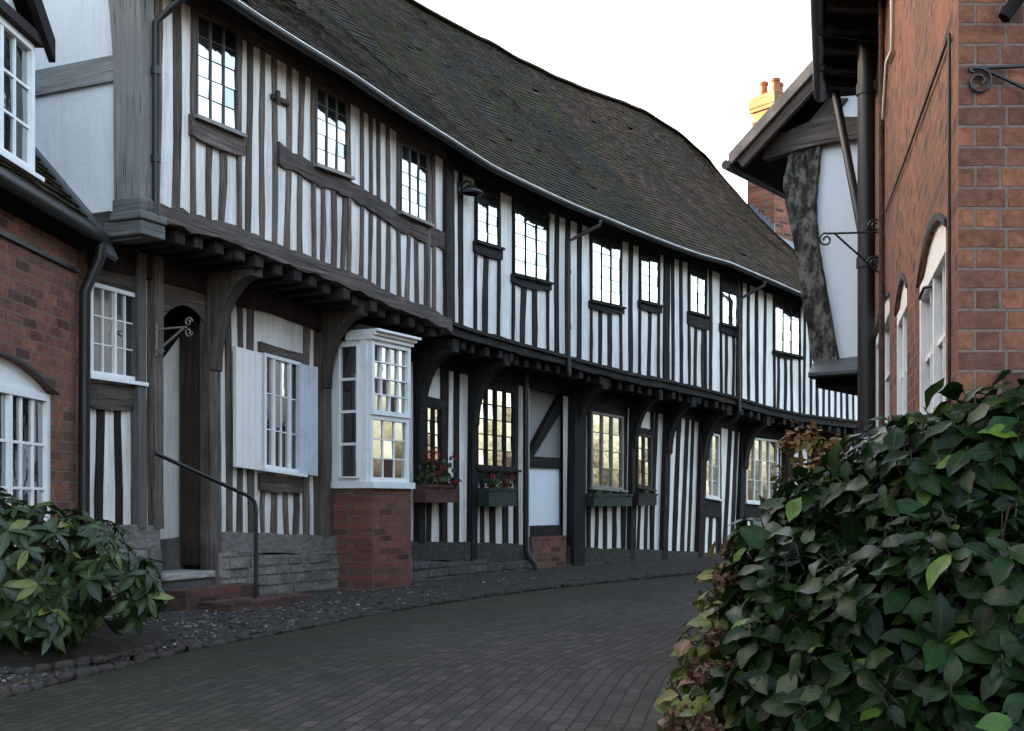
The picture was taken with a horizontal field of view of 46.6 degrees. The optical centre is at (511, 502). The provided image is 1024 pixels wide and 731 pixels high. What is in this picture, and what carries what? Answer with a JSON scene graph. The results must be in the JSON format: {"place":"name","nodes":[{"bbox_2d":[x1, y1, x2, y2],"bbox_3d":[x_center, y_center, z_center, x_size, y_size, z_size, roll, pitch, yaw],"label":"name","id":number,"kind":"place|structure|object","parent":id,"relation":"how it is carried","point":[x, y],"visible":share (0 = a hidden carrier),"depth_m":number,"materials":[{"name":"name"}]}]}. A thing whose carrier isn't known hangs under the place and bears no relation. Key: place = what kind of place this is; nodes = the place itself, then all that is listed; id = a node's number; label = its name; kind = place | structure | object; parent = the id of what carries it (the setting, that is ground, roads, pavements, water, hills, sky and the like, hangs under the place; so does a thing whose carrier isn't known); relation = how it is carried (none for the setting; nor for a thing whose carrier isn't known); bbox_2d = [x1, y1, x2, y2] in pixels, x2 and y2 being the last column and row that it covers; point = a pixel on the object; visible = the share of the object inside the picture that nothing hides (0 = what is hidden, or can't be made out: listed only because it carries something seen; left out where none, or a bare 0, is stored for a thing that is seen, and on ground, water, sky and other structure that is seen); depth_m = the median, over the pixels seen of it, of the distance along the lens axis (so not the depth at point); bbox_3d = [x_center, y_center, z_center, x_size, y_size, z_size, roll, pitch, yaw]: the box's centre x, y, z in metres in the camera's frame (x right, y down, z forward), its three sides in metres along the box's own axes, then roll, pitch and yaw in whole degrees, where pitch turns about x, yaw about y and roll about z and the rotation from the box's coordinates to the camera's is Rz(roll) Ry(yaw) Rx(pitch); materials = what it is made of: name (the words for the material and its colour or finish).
{"place":"outdoors","nodes":[
{"label":"outdoors","id":0,"kind":"place"},
{"bbox_2d":[0,0,117,621],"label":"brick house","id":1,"kind":"structure","parent":0,"point":[51,229],"depth_m":8.73,"materials":[{"name":"red brick"}]},
{"bbox_2d":[0,384,57,546],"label":"window","id":2,"kind":"structure","parent":1,"relation":"in","point":[24,414],"depth_m":8.67,"materials":[{"name":"white paint"}]},
{"bbox_2d":[0,557,737,688],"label":"ground","id":3,"kind":"structure","parent":0,"point":[186,650],"depth_m":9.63,"materials":[{"name":"grey gravel"}]},
{"bbox_2d":[0,642,162,674],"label":"bed edging","id":4,"kind":"object","parent":3,"relation":"on","point":[83,661],"visible":0.91,"depth_m":7.10,"materials":[{"name":"stone"}]},
{"bbox_2d":[0,620,171,669],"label":"flower bed","id":5,"kind":"object","parent":3,"relation":"on","point":[104,640],"visible":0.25,"depth_m":7.39,"materials":[{"name":"soil"}]},
{"bbox_2d":[0,487,173,658],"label":"rhododendron bush","id":6,"kind":"object","parent":5,"relation":"on","point":[57,612],"visible":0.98,"depth_m":7.21,"materials":[{"name":"green plant"}]},
{"bbox_2d":[162,569,311,611],"bbox_3d":[-2.743,0.870,11.168,1.109,0.461,1.407,0,0,25],"label":"doorstep flight","id":7,"kind":"object","parent":3,"relation":"on","point":[190,589],"visible":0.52,"depth_m":10.82,"materials":[{"name":"stone"}]},
{"bbox_2d":[154,451,257,597],"bbox_3d":[-2.708,0.306,10.543,0.084,1.484,1.173,0,0,34],"label":"handrail","id":8,"kind":"object","parent":7,"relation":"on","point":[203,475],"visible":0.9,"depth_m":10.95,"materials":[{"name":"black metal"}]},
{"bbox_2d":[35,0,478,617],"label":"timber framed house","id":9,"kind":"structure","parent":3,"relation":"on","point":[263,190],"depth_m":11.45,"materials":[{"name":"white paint"}]},
{"bbox_2d":[90,282,148,385],"bbox_3d":[-3.372,-1.424,10.097,0.120,0.815,0.700,0,0,23],"label":"window","id":10,"kind":"structure","parent":9,"relation":"in","point":[111,307],"depth_m":10.08,"materials":[{"name":"white paint"}]},
{"bbox_2d":[155,317,192,354],"bbox_3d":[-2.963,-1.460,10.421,0.410,0.317,0.022,0,0,23],"label":"iron bracket","id":11,"kind":"object","parent":9,"relation":"attached to","point":[158,350],"visible":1,"depth_m":10.45,"materials":[{"name":"black metal"}]},
{"bbox_2d":[180,332,200,565],"bbox_3d":[-3.021,-0.510,11.344,0.336,2.220,0.041,0,0,25],"label":"door","id":12,"kind":"structure","parent":9,"relation":"in","point":[190,525],"depth_m":11.34,"materials":[{"name":"brown wood"}]},
{"bbox_2d":[194,12,246,137],"bbox_3d":[-2.578,-3.768,10.449,0.104,0.987,0.701,0,0,23],"label":"window","id":13,"kind":"structure","parent":9,"relation":"in","point":[217,47],"depth_m":10.45,"materials":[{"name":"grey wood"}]},
{"bbox_2d":[257,352,307,476],"bbox_3d":[-2.370,-0.892,12.269,0.120,1.248,0.709,0,0,27],"label":"window","id":14,"kind":"structure","parent":9,"relation":"in","point":[279,374],"depth_m":12.26,"materials":[{"name":"white paint"}]},
{"bbox_2d":[314,84,354,179],"bbox_3d":[-1.816,-3.739,12.056,0.102,0.831,0.660,0,0,27],"label":"window","id":15,"kind":"structure","parent":9,"relation":"in","point":[332,111],"depth_m":12.06,"materials":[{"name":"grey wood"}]},
{"bbox_2d":[331,322,420,488],"bbox_3d":[-1.529,-1.089,13.326,0.661,1.863,0.900,0,0,28],"label":"bay window","id":16,"kind":"structure","parent":9,"relation":"in","point":[371,388],"depth_m":13.03,"materials":[{"name":"white paint"}]},
{"bbox_2d":[399,142,434,227],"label":"window","id":17,"kind":"structure","parent":9,"relation":"in","point":[414,163],"depth_m":13.47,"materials":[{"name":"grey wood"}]},
{"bbox_2d":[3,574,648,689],"bbox_3d":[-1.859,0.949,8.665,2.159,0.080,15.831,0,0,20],"label":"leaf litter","id":18,"kind":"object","parent":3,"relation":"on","point":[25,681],"visible":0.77,"depth_m":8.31,"materials":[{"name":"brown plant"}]},
{"bbox_2d":[0,569,708,699],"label":"kerb","id":19,"kind":"structure","parent":3,"relation":"on","point":[71,675],"depth_m":8.87,"materials":[{"name":"stone"}]},
{"bbox_2d":[0,574,771,730],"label":"lane","id":20,"kind":"structure","parent":3,"relation":"on","point":[594,657],"depth_m":6.75,"materials":[{"name":"grey brick"}]},
{"bbox_2d":[258,0,691,580],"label":"timber framed house","id":21,"kind":"structure","parent":3,"relation":"on","point":[566,236],"depth_m":16.79,"materials":[{"name":"white paint"}]},
{"bbox_2d":[426,404,444,466],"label":"window","id":22,"kind":"structure","parent":21,"relation":"in","point":[434,414],"depth_m":14.89,"materials":[{"name":"clear glass"}]},
{"bbox_2d":[414,449,462,502],"bbox_3d":[-0.909,-0.327,14.733,0.350,0.653,0.820,0,0,29],"label":"flower box","id":23,"kind":"object","parent":21,"relation":"attached to","point":[443,491],"visible":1,"depth_m":14.62,"materials":[{"name":"wood"}]},
{"bbox_2d":[457,180,482,196],"bbox_3d":[-0.499,-3.819,14.352,0.333,0.183,0.330,0,0,-14],"label":"wall lamp","id":24,"kind":"object","parent":21,"relation":"attached to","point":[470,189],"visible":1,"depth_m":14.35,"materials":[{"name":"black metal"}]},
{"bbox_2d":[475,190,504,250],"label":"window","id":25,"kind":"structure","parent":21,"relation":"in","point":[488,205],"depth_m":14.98,"materials":[{"name":"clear glass"}]},
{"bbox_2d":[478,473,517,505],"bbox_3d":[-0.169,-0.180,15.991,0.331,0.456,0.756,0,0,29],"label":"flower box","id":26,"kind":"object","parent":21,"relation":"attached to","point":[502,495],"visible":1,"depth_m":15.86,"materials":[{"name":"green wood"}]},
{"bbox_2d":[477,386,521,471],"bbox_3d":[-0.205,-0.999,16.174,0.122,1.155,1.109,0,0,32],"label":"window","id":27,"kind":"structure","parent":21,"relation":"in","point":[497,442],"depth_m":16.25,"materials":[{"name":"clear glass"}]},
{"bbox_2d":[513,203,553,284],"bbox_3d":[0.271,-3.433,15.916,0.104,0.965,0.997,0,0,32],"label":"window","id":28,"kind":"structure","parent":21,"relation":"in","point":[531,228],"depth_m":15.92,"materials":[{"name":"clear glass"}]},
{"bbox_2d":[589,411,627,491],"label":"window","id":29,"kind":"structure","parent":21,"relation":"in","point":[607,430],"depth_m":18.59,"materials":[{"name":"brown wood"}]},
{"bbox_2d":[591,236,626,308],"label":"window","id":30,"kind":"structure","parent":21,"relation":"in","point":[605,254],"depth_m":17.57,"materials":[{"name":"clear glass"}]},
{"bbox_2d":[586,489,632,505],"bbox_3d":[1.508,-0.076,18.374,0.291,0.263,1.145,0,0,36],"label":"flower box","id":31,"kind":"object","parent":21,"relation":"attached to","point":[605,498],"visible":1,"depth_m":18.29,"materials":[{"name":"green wood"}]},
{"bbox_2d":[632,489,657,504],"bbox_3d":[2.119,-0.088,19.166,0.237,0.263,0.567,0,0,37],"label":"flower box","id":32,"kind":"object","parent":21,"relation":"attached to","point":[639,498],"visible":0.96,"depth_m":19.07,"materials":[{"name":"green wood"}]},
{"bbox_2d":[636,433,656,491],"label":"window","id":33,"kind":"structure","parent":21,"relation":"in","point":[644,453],"depth_m":19.38,"materials":[{"name":"clear glass"}]},
{"bbox_2d":[637,255,663,306],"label":"window","id":34,"kind":"structure","parent":21,"relation":"in","point":[649,267],"depth_m":18.53,"materials":[{"name":"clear glass"}]},
{"bbox_2d":[520,60,856,560],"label":"timber framed house","id":35,"kind":"structure","parent":3,"relation":"on","point":[741,392],"depth_m":20.92,"materials":[{"name":"white paint"}]},
{"bbox_2d":[687,270,710,317],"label":"window","id":36,"kind":"structure","parent":35,"relation":"in","point":[698,282],"depth_m":19.59,"materials":[{"name":"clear glass"}]},
{"bbox_2d":[705,434,723,500],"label":"window","id":37,"kind":"structure","parent":35,"relation":"in","point":[713,464],"depth_m":20.92,"materials":[{"name":"beige paint"}]},
{"bbox_2d":[719,289,741,329],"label":"window","id":38,"kind":"structure","parent":35,"relation":"in","point":[729,300],"depth_m":20.28,"materials":[{"name":"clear glass"}]},
{"bbox_2d":[745,438,777,504],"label":"window","id":39,"kind":"structure","parent":35,"relation":"in","point":[763,454],"depth_m":21.95,"materials":[{"name":"glass"}]},
{"bbox_2d":[772,300,804,357],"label":"window","id":40,"kind":"structure","parent":35,"relation":"in","point":[787,321],"depth_m":21.58,"materials":[{"name":"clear glass"}]},
{"bbox_2d":[721,61,856,395],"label":"gabled timber house","id":41,"kind":"structure","parent":3,"relation":"on","point":[787,148],"depth_m":11.76,"materials":[{"name":"grey paint"}]},
{"bbox_2d":[810,0,1023,449],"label":"brick house","id":42,"kind":"structure","parent":3,"relation":"on","point":[936,188],"depth_m":5.12,"materials":[{"name":"red brick"}]},
{"bbox_2d":[819,218,878,273],"bbox_3d":[2.459,-1.834,8.612,0.460,0.440,0.022,0,0,7],"label":"iron bracket","id":43,"kind":"object","parent":42,"relation":"attached to","point":[854,251],"visible":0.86,"depth_m":8.60,"materials":[{"name":"black metal"}]},
{"bbox_2d":[875,292,889,427],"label":"window","id":44,"kind":"structure","parent":42,"relation":"in","point":[887,302],"depth_m":8.87,"materials":[{"name":"white paint"}]},
{"bbox_2d":[894,273,906,414],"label":"window","id":45,"kind":"structure","parent":42,"relation":"in","point":[902,314],"depth_m":7.01,"materials":[{"name":"white paint"}]},
{"bbox_2d":[916,213,946,414],"bbox_3d":[1.792,-0.465,5.020,0.103,1.430,1.314,0,0,14],"label":"window","id":46,"kind":"structure","parent":42,"relation":"in","point":[932,296],"depth_m":5.01,"materials":[{"name":"white paint"}]},
{"bbox_2d":[968,65,1023,92],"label":"iron bracket","id":47,"kind":"object","parent":42,"relation":"attached to","point":[985,69],"visible":1,"depth_m":4.00,"materials":[{"name":"black metal"}]},
{"bbox_2d":[416,0,811,202],"label":"sky","id":48,"kind":"structure","parent":0,"point":[696,66],"materials":[{"name":"white"}]},
{"label":"hedge bed","id":49,"kind":"structure","parent":0,"visible":0},
{"bbox_2d":[654,535,764,730],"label":"hydrangea","id":50,"kind":"object","parent":49,"relation":"on","point":[695,675],"visible":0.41,"depth_m":3.89,"materials":[{"name":"green plant"}]},
{"bbox_2d":[769,420,862,487],"bbox_3d":[1.954,0.272,6.993,0.902,1.514,0.868,0,0,0],"label":"orange shrub","id":51,"kind":"object","parent":49,"relation":"on","point":[796,445],"visible":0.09,"depth_m":6.97,"materials":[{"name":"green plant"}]},
{"bbox_2d":[704,369,1023,730],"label":"evergreen shrub","id":52,"kind":"object","parent":49,"relation":"on","point":[882,587],"visible":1,"depth_m":3.42,"materials":[{"name":"green plant"}]}
]}

